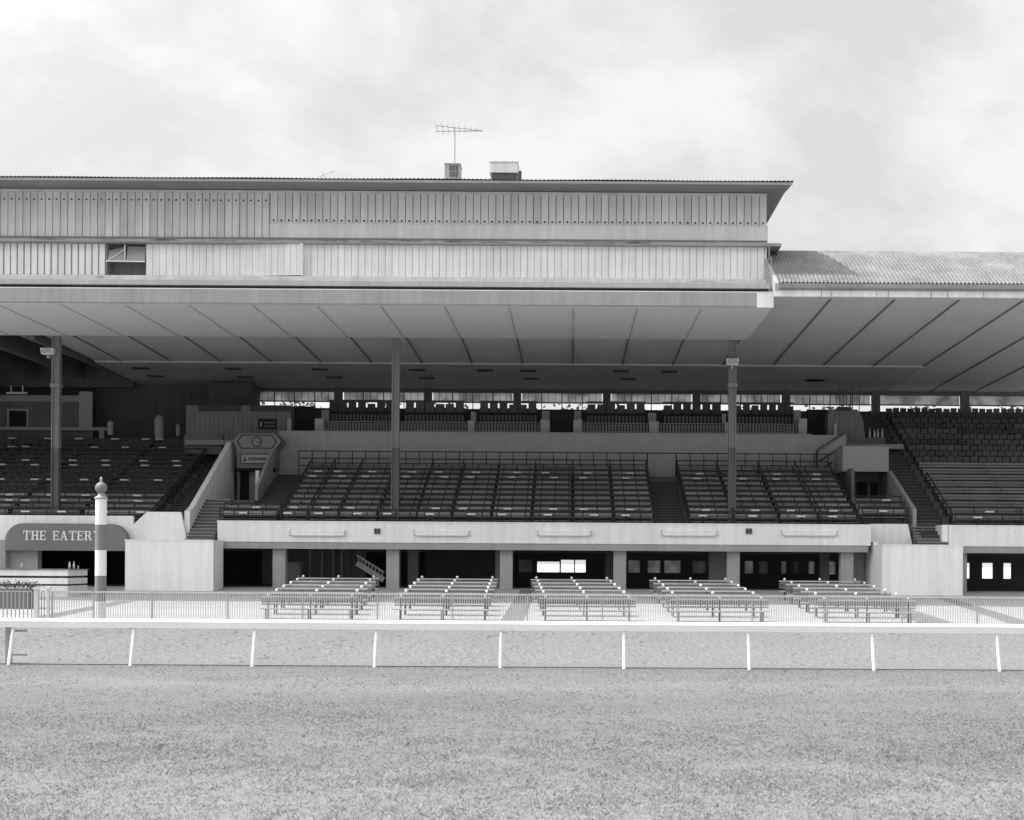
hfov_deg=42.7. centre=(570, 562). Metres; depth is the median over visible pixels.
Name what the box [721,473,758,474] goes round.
stand bench
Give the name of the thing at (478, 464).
cross rail
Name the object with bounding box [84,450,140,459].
stand bench
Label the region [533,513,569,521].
stand bench
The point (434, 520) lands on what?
stand bench
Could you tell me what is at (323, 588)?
slatted bench
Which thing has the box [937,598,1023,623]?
path
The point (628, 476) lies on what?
stand bench
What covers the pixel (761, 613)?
slatted bench
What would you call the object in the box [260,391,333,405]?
clerestory window
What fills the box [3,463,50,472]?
stand bench
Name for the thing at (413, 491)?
stand bench
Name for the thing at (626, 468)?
stand bench
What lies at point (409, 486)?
stand bench
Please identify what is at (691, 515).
stand bench
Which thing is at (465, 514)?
stand bench
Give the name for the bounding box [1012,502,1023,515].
stand bench
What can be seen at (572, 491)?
pipe rail
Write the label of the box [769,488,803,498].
stand bench
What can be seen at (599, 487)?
stand bench
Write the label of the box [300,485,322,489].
stand bench
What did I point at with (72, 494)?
stand bench
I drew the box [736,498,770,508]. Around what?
stand bench
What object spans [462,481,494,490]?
stand bench
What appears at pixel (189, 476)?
pipe rail
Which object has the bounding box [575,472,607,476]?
stand bench
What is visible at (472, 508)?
stand bench
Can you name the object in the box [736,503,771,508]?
stand bench
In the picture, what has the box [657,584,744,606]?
slatted bench
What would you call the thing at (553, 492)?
stand bench
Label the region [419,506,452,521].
stand bench
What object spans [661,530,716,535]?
tube light
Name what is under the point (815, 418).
balcony doorway
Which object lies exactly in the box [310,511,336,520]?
stand bench
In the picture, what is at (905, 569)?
block wall
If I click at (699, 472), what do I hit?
stand bench
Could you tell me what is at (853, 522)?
stand bench
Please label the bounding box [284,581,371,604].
slatted bench
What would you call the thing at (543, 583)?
slatted bench
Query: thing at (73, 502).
cross rail
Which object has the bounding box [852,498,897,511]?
stand bench
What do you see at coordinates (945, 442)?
stand bench
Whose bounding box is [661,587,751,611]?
slatted bench
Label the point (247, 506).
stand bench
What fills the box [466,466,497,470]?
stand bench
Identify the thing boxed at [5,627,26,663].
gate post
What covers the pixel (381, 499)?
pipe rail
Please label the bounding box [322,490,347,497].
stand bench
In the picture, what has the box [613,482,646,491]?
stand bench
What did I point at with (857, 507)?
stand bench
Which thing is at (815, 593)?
slatted bench
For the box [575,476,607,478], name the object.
stand bench
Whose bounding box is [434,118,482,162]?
television aerial
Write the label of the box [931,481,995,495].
stand bench
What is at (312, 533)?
tube light
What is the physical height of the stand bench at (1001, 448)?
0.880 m
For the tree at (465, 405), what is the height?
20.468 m
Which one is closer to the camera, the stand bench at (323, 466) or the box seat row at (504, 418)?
the stand bench at (323, 466)
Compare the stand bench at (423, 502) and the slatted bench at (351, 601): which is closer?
the slatted bench at (351, 601)
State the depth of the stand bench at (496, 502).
72.73 m
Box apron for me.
[0,586,1023,623]
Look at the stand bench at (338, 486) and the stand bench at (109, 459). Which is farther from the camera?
the stand bench at (109, 459)
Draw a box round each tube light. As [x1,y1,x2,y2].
[6,386,27,393]
[289,530,344,535]
[414,530,468,535]
[537,530,591,535]
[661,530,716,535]
[781,530,837,535]
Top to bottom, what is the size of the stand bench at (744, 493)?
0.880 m
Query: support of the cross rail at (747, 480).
on the grandstand
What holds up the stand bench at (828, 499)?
on the grandstand
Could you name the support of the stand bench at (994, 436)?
on the grandstand
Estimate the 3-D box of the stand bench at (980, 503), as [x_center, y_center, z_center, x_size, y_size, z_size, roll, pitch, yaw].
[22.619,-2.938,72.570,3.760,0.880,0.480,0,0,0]
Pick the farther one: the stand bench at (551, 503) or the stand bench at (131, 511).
the stand bench at (551, 503)
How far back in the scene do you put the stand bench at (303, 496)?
73.58 m
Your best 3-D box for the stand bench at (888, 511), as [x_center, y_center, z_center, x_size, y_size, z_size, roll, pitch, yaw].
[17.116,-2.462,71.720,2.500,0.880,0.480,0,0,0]
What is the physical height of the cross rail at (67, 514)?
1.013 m
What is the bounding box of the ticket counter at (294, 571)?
[287,562,303,585]
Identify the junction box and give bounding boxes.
[374,528,380,533]
[746,528,751,533]
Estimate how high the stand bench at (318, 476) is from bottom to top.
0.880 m
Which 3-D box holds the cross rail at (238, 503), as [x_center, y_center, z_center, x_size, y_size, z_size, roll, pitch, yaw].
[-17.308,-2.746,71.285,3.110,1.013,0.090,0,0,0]
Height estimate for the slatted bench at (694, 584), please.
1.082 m
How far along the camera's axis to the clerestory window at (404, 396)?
89.42 m
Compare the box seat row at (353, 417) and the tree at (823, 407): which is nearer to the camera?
the box seat row at (353, 417)
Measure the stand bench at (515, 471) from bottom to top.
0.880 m
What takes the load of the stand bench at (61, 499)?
on the grandstand
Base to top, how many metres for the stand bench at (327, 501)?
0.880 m
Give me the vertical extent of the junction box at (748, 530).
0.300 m
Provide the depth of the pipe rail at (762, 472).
74.28 m
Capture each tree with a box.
[260,394,367,407]
[385,397,467,408]
[543,404,618,409]
[804,405,844,409]
[848,405,971,411]
[997,406,1023,410]
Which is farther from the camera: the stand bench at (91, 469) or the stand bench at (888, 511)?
the stand bench at (91, 469)
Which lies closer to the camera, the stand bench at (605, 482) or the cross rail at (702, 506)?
the cross rail at (702, 506)
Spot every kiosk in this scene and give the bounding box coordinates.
[186,405,293,439]
[825,407,865,443]
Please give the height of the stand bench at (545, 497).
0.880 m
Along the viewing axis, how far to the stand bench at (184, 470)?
77.81 m
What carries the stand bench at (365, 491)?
on the grandstand
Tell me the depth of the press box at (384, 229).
64.78 m
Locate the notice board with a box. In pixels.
[258,418,276,428]
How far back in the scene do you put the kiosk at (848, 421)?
81.00 m
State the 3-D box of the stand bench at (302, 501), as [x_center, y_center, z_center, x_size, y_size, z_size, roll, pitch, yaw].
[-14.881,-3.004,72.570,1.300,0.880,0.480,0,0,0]
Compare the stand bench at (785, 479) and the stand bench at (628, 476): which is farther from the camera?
the stand bench at (628, 476)
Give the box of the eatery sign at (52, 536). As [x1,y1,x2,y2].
[5,523,129,550]
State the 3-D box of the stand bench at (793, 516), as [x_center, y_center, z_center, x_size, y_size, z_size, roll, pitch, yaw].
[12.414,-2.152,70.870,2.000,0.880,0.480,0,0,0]
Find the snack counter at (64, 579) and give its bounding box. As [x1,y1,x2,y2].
[0,568,88,596]
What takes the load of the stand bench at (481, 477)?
on the grandstand
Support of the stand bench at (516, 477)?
on the grandstand
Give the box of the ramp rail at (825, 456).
[816,434,841,467]
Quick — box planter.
[0,579,50,608]
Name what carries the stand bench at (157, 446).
on the grandstand
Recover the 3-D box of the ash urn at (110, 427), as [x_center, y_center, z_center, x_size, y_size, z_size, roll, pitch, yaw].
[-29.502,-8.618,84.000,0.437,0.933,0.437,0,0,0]
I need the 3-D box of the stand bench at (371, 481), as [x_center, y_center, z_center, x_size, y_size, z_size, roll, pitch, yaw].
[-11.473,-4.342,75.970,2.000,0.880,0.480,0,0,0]
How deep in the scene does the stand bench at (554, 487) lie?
75.28 m
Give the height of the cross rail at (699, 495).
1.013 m
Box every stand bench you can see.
[0,437,31,445]
[0,441,26,450]
[0,454,8,463]
[0,473,50,482]
[0,478,44,487]
[0,488,32,498]
[0,493,26,503]
[0,498,20,509]
[1,483,38,495]
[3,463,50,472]
[9,459,67,468]
[13,510,79,515]
[15,454,72,459]
[20,504,84,515]
[21,450,76,459]
[23,499,90,512]
[27,446,81,454]
[32,442,87,450]
[32,493,96,501]
[36,488,97,498]
[38,437,92,445]
[45,483,106,490]
[61,473,116,483]
[61,478,111,488]
[62,468,121,478]
[68,464,126,473]
[74,459,131,465]
[79,455,135,464]
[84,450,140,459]
[85,510,149,518]
[89,446,144,455]
[89,504,154,515]
[94,442,149,450]
[99,438,153,446]
[106,494,163,504]
[107,499,159,511]
[108,488,168,503]
[113,483,173,497]
[118,478,177,492]
[123,474,182,487]
[128,469,186,482]
[133,464,190,472]
[138,460,194,473]
[142,455,198,468]
[147,451,202,464]
[151,447,183,459]
[155,442,183,455]
[161,438,183,442]
[222,511,277,520]
[227,505,279,520]
[282,511,305,520]
[287,506,310,520]
[291,500,312,505]
[292,495,316,508]
[297,490,318,494]
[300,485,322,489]
[303,480,323,489]
[306,475,328,484]
[309,470,329,474]
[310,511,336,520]
[312,465,333,474]
[313,506,339,520]
[316,500,342,514]
[319,495,345,505]
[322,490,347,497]
[325,485,350,497]
[328,480,352,484]
[330,475,355,479]
[333,470,357,474]
[336,465,360,468]
[339,512,375,520]
[343,506,378,520]
[344,501,380,515]
[348,495,383,500]
[351,490,383,502]
[353,485,387,492]
[356,480,388,492]
[358,475,390,481]
[361,470,390,473]
[378,512,415,521]
[382,506,417,521]
[384,501,418,512]
[386,495,421,506]
[388,490,422,500]
[389,485,423,496]
[399,475,426,486]
[399,480,425,491]
[401,466,431,476]
[418,512,449,521]
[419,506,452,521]
[422,501,451,513]
[423,496,453,506]
[425,490,455,501]
[427,485,457,497]
[428,480,457,490]
[430,475,460,477]
[432,471,460,475]
[433,466,462,475]
[452,512,489,521]
[455,507,490,521]
[457,501,491,512]
[458,496,492,506]
[459,491,493,498]
[461,486,493,490]
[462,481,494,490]
[463,476,495,485]
[464,471,496,480]
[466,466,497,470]
[493,513,529,521]
[494,507,529,521]
[495,501,530,509]
[496,491,531,501]
[496,496,530,501]
[498,481,532,485]
[498,486,531,490]
[499,476,532,480]
[500,471,533,475]
[501,466,533,469]
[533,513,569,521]
[534,502,570,509]
[534,507,570,521]
[535,491,570,493]
[535,496,570,504]
[536,481,570,484]
[536,486,570,493]
[537,471,570,474]
[537,476,570,479]
[538,467,570,471]
[574,467,607,471]
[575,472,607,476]
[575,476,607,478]
[575,481,608,491]
[575,486,608,491]
[575,491,609,496]
[575,497,609,504]
[575,502,609,507]
[575,507,610,522]
[575,513,610,522]
[612,467,644,471]
[612,472,645,476]
[612,477,645,486]
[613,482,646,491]
[613,487,647,493]
[614,492,648,499]
[614,497,649,507]
[615,502,650,513]
[615,508,651,522]
[616,513,652,522]
[679,468,715,470]
[680,472,716,475]
[682,477,718,481]
[683,482,720,486]
[684,487,721,497]
[685,492,723,502]
[686,497,725,509]
[687,503,726,513]
[689,508,726,522]
[690,514,730,523]
[720,468,756,478]
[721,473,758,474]
[723,477,760,488]
[724,482,762,493]
[726,487,764,499]
[735,514,777,523]
[736,492,766,497]
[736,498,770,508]
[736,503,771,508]
[736,508,773,523]
[760,468,793,472]
[763,473,793,482]
[764,478,798,487]
[767,482,798,494]
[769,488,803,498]
[771,493,804,503]
[773,498,808,508]
[777,503,811,517]
[778,509,814,523]
[781,514,818,523]
[795,468,828,473]
[798,473,830,477]
[800,478,833,483]
[803,483,836,487]
[805,488,839,492]
[808,493,843,503]
[811,498,845,508]
[813,503,849,517]
[816,509,852,523]
[819,515,856,523]
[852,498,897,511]
[856,504,900,518]
[859,509,906,523]
[886,408,941,419]
[889,413,945,423]
[892,418,948,429]
[895,423,952,435]
[899,428,956,440]
[902,434,960,446]
[905,439,964,451]
[909,445,968,457]
[912,451,972,463]
[916,456,977,469]
[919,462,982,475]
[923,468,986,482]
[927,475,991,488]
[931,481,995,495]
[936,488,1000,502]
[939,494,1005,509]
[943,408,999,418]
[944,501,1010,516]
[947,413,1003,425]
[948,508,1015,523]
[951,418,1007,429]
[953,515,1023,524]
[955,423,1012,434]
[959,429,1016,441]
[963,434,1021,445]
[967,440,1023,451]
[971,445,1022,456]
[975,451,1023,462]
[979,457,1023,468]
[983,463,1023,474]
[988,469,1023,481]
[992,475,1023,487]
[997,482,1023,494]
[1001,408,1023,414]
[1002,488,1023,501]
[1005,413,1023,423]
[1007,495,1023,504]
[1010,419,1022,425]
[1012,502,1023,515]
[1014,424,1023,430]
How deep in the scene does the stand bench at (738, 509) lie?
71.88 m
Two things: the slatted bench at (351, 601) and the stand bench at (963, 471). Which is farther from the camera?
the stand bench at (963, 471)
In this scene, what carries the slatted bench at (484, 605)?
on the apron
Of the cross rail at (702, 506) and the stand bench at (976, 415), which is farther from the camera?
the stand bench at (976, 415)
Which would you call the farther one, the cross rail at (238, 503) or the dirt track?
the cross rail at (238, 503)
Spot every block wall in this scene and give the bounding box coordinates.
[124,539,223,590]
[873,544,963,595]
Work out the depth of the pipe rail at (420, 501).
73.92 m
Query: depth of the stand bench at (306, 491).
74.43 m
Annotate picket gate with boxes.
[0,588,50,617]
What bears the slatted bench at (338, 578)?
on the apron
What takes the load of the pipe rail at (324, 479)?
on the grandstand
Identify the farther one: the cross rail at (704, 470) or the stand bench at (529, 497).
the cross rail at (704, 470)
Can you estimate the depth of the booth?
86.40 m
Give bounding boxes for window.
[7,409,28,426]
[106,244,145,274]
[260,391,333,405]
[344,392,423,407]
[433,393,512,408]
[521,393,602,409]
[611,394,691,409]
[701,394,779,409]
[790,395,870,409]
[880,395,958,405]
[969,396,1023,406]
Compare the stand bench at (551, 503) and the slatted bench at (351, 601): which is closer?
the slatted bench at (351, 601)
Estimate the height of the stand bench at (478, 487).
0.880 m
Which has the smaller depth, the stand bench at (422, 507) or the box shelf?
the box shelf
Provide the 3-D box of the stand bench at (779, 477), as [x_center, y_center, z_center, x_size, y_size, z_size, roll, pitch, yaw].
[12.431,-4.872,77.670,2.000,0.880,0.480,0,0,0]
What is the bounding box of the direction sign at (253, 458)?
[240,454,267,463]
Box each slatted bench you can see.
[259,594,357,619]
[270,589,362,614]
[277,585,367,609]
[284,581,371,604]
[292,578,375,600]
[298,575,378,596]
[393,595,490,619]
[399,590,492,614]
[404,586,494,608]
[408,582,495,604]
[412,579,496,601]
[416,576,497,597]
[531,576,612,589]
[532,580,616,602]
[533,583,620,604]
[535,586,625,609]
[537,590,630,615]
[538,596,635,620]
[649,577,730,598]
[653,580,737,603]
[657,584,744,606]
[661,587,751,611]
[666,591,758,616]
[671,597,768,621]
[779,578,860,599]
[786,581,870,603]
[793,585,880,607]
[801,588,891,612]
[809,592,900,617]
[818,597,917,622]
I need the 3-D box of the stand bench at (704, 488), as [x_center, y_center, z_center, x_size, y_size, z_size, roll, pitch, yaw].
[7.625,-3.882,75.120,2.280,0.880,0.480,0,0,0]
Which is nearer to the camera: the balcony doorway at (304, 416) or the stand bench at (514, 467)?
the stand bench at (514, 467)
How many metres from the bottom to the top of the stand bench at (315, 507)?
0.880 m
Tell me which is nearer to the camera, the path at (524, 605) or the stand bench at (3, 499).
the path at (524, 605)
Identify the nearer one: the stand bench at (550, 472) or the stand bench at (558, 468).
the stand bench at (550, 472)
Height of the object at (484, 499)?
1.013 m
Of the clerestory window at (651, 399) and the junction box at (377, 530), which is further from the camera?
the clerestory window at (651, 399)
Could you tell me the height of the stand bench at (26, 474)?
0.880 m
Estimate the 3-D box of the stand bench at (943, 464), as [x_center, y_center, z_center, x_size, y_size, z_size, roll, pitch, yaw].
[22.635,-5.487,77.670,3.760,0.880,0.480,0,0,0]
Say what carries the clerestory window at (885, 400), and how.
in the grandstand
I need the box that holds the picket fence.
[51,591,1023,623]
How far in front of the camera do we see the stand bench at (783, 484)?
76.13 m
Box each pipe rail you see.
[152,448,213,511]
[281,459,311,520]
[306,459,335,520]
[337,459,363,514]
[376,475,390,520]
[416,459,433,521]
[450,460,464,521]
[490,460,499,521]
[531,460,536,521]
[572,460,572,522]
[609,461,614,522]
[646,461,654,515]
[677,461,689,518]
[716,461,733,523]
[757,462,780,523]
[794,462,821,523]
[828,462,857,523]
[926,472,952,524]
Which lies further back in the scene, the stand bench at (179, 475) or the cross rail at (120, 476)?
the stand bench at (179, 475)
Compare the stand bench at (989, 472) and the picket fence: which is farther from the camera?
the stand bench at (989, 472)
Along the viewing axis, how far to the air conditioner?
63.80 m
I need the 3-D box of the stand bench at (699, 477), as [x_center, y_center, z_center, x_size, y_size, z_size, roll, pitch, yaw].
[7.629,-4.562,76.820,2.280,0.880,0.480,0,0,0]
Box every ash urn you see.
[107,421,113,434]
[154,415,164,440]
[176,424,180,435]
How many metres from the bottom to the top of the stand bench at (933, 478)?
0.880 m
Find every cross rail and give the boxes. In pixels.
[0,443,207,459]
[0,447,203,464]
[0,451,199,468]
[0,460,191,477]
[0,465,187,482]
[0,470,183,487]
[0,475,178,492]
[0,480,174,498]
[0,485,169,503]
[0,490,165,508]
[0,495,160,513]
[0,501,155,515]
[0,507,150,515]
[219,508,276,520]
[224,502,280,520]
[280,508,655,522]
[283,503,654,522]
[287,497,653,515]
[290,492,652,507]
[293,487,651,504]
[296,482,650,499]
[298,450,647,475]
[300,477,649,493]
[303,472,648,488]
[306,467,647,483]
[309,462,647,475]
[647,453,675,476]
[676,453,828,476]
[678,465,830,477]
[679,469,833,485]
[680,474,836,490]
[681,479,839,495]
[682,484,842,501]
[683,489,845,506]
[685,494,848,512]
[686,500,852,517]
[687,505,855,523]
[689,511,858,523]
[855,495,900,509]
[859,501,904,518]
[862,506,908,524]
[950,507,1023,523]
[955,513,1023,524]
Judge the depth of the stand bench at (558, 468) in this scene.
78.68 m
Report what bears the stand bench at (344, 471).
on the grandstand
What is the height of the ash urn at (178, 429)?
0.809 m
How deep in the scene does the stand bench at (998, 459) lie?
78.66 m
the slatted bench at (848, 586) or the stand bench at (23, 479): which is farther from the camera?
the stand bench at (23, 479)
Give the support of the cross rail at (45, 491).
on the grandstand
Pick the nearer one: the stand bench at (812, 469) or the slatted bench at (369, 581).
the slatted bench at (369, 581)
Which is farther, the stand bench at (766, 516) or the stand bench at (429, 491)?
the stand bench at (429, 491)
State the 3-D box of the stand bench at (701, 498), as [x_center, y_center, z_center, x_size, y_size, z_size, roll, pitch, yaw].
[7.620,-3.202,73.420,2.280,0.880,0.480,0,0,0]
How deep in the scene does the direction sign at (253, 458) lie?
78.35 m
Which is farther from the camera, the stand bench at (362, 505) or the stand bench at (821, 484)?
the stand bench at (821, 484)
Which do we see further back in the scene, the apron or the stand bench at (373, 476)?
the stand bench at (373, 476)
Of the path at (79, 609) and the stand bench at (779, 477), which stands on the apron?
the path at (79, 609)
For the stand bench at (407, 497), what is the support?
on the grandstand
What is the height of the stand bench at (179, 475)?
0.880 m
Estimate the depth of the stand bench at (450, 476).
76.98 m
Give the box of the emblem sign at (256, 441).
[237,435,275,448]
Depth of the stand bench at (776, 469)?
78.68 m
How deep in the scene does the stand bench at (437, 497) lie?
73.58 m
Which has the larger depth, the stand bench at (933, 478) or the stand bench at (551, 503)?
the stand bench at (933, 478)
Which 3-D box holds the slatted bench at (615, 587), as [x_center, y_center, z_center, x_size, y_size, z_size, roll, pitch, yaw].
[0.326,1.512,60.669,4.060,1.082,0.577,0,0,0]
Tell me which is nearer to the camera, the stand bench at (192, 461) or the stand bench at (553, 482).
the stand bench at (553, 482)
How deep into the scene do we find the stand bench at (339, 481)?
76.13 m
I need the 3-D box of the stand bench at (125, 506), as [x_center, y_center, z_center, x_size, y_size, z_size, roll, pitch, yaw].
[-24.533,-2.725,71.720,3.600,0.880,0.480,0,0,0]
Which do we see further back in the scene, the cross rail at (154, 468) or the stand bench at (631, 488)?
the cross rail at (154, 468)
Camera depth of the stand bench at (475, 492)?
74.43 m
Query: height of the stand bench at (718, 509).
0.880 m
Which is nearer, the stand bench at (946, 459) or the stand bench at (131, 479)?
the stand bench at (131, 479)
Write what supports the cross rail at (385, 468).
on the grandstand
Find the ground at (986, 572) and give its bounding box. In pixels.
[537,564,1010,578]
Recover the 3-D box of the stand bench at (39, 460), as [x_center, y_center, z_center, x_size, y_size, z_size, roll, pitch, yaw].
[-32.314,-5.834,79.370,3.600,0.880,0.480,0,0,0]
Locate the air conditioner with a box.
[489,161,521,179]
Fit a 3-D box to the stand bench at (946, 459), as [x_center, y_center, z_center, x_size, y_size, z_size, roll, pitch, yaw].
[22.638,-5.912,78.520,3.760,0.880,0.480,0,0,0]
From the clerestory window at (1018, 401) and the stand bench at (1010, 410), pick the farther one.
the clerestory window at (1018, 401)
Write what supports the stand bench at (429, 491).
on the grandstand
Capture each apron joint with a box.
[4,587,1019,622]
[21,594,1005,619]
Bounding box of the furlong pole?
[94,477,107,617]
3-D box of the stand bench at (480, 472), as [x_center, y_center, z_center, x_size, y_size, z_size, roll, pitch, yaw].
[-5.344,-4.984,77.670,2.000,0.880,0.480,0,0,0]
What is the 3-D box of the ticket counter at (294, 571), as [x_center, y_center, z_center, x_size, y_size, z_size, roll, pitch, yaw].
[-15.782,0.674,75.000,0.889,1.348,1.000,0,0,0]
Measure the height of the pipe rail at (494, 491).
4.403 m
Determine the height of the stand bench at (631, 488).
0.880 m
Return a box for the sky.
[0,0,1023,566]
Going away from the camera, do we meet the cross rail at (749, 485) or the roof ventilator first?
the roof ventilator
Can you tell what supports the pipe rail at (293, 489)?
on the grandstand
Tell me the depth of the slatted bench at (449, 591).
58.74 m
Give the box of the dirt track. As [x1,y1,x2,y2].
[0,627,1023,669]
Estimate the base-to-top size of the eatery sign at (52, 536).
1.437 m
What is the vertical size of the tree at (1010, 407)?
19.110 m
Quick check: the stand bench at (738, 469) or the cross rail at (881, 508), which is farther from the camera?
the stand bench at (738, 469)
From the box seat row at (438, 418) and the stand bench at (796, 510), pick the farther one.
the box seat row at (438, 418)
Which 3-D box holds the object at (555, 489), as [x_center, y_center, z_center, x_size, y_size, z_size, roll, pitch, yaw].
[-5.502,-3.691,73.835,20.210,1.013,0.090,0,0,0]
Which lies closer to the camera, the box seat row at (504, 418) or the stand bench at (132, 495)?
the stand bench at (132, 495)
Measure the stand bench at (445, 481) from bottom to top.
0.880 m
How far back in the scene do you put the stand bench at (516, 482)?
76.13 m
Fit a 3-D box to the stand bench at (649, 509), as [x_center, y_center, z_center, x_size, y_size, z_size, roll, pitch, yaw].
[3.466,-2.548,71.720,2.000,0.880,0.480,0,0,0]
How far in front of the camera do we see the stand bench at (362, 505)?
72.73 m
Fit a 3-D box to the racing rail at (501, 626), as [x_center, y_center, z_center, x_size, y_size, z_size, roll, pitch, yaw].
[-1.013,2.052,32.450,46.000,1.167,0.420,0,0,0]
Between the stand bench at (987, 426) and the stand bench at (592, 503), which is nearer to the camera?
the stand bench at (592, 503)
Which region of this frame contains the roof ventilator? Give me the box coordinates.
[444,163,461,178]
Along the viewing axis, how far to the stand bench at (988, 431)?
82.91 m
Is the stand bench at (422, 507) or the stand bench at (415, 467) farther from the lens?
the stand bench at (415, 467)
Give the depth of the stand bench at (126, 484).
75.26 m
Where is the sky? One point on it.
(895, 125)
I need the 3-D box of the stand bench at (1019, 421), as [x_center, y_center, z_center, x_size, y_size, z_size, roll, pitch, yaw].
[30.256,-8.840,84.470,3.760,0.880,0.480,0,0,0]
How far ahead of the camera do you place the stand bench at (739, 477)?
76.98 m
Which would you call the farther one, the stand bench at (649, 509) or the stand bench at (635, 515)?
the stand bench at (649, 509)
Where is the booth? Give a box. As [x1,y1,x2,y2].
[0,392,106,437]
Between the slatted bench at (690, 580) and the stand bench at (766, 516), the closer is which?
the slatted bench at (690, 580)
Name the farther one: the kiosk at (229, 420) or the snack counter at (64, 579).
the kiosk at (229, 420)
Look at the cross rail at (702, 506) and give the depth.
71.27 m
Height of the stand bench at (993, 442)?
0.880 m
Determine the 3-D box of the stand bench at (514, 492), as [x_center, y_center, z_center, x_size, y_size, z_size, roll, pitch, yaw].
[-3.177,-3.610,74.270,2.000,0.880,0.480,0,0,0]
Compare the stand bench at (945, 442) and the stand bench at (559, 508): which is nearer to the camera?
the stand bench at (559, 508)
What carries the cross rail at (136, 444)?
on the grandstand
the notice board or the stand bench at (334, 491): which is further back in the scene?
the notice board
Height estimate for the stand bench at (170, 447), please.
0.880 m
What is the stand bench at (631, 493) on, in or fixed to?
on the grandstand
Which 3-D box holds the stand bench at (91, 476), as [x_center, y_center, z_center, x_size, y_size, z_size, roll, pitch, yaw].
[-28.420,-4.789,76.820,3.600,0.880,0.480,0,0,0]
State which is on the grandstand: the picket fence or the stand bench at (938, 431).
the stand bench at (938, 431)
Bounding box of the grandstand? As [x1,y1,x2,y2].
[0,246,1023,591]
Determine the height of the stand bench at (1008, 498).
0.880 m
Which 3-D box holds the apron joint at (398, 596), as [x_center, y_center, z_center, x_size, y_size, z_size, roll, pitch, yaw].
[-3.063,2.035,60.750,67.058,0.579,9.340,0,0,0]
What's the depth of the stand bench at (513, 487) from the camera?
75.28 m
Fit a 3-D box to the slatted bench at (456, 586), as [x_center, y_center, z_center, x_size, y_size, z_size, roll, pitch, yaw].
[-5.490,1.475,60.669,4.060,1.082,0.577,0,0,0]
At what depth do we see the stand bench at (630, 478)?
76.98 m
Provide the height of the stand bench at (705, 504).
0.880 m
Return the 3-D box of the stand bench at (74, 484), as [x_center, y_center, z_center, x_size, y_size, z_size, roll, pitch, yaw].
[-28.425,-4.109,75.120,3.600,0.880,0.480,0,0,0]
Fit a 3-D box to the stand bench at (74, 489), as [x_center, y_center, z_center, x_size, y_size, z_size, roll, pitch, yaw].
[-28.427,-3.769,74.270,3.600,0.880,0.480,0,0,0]
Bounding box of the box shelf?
[283,512,292,520]
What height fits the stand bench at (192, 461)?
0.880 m
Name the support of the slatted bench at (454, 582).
on the apron
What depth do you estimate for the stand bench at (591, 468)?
78.68 m
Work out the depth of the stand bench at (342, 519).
71.03 m
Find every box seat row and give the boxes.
[324,400,391,430]
[400,400,466,431]
[475,401,539,431]
[583,401,648,432]
[659,402,723,432]
[736,402,797,433]
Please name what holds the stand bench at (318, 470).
on the grandstand
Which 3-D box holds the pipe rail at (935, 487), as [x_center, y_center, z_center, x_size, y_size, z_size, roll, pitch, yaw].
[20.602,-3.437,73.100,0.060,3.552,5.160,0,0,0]
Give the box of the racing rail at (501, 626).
[0,618,1023,671]
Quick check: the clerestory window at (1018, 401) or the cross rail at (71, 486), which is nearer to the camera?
the cross rail at (71, 486)
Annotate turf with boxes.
[0,663,1023,819]
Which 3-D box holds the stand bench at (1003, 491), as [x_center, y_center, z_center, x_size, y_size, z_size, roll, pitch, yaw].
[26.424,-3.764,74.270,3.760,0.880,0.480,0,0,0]
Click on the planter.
(17, 585)
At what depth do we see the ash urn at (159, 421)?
83.75 m
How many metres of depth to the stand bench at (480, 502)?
72.73 m
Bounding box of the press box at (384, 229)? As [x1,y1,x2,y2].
[0,176,793,292]
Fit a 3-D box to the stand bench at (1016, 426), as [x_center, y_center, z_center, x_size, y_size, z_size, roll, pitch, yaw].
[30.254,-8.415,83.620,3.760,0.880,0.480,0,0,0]
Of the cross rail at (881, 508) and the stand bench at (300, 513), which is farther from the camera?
the cross rail at (881, 508)
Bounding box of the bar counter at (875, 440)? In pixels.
[865,438,884,443]
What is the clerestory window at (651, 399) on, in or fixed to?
in the grandstand
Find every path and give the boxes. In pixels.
[32,601,133,617]
[501,590,533,620]
[877,604,954,623]
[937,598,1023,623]
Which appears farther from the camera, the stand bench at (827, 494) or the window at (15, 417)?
the window at (15, 417)
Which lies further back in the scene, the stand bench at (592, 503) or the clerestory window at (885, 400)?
the clerestory window at (885, 400)
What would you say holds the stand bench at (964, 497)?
on the grandstand
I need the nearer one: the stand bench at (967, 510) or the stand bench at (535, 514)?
the stand bench at (535, 514)
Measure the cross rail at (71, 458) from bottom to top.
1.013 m
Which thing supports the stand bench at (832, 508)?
on the grandstand
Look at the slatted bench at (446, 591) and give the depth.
56.69 m
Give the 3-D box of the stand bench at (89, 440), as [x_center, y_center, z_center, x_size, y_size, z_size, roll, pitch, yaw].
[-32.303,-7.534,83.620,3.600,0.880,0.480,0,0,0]
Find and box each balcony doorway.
[292,406,314,430]
[551,411,572,431]
[806,409,827,434]
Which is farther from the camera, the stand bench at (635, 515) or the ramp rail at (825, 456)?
the ramp rail at (825, 456)
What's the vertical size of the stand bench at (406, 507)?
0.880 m
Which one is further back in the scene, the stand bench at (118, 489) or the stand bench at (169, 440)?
the stand bench at (169, 440)
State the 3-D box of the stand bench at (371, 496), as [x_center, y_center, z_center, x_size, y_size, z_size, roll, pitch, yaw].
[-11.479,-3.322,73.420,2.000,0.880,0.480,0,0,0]
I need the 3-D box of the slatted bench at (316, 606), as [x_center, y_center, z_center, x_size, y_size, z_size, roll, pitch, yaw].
[-10.992,1.696,56.548,4.060,1.082,0.577,0,0,0]
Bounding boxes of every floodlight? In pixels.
[40,348,54,358]
[726,358,738,369]

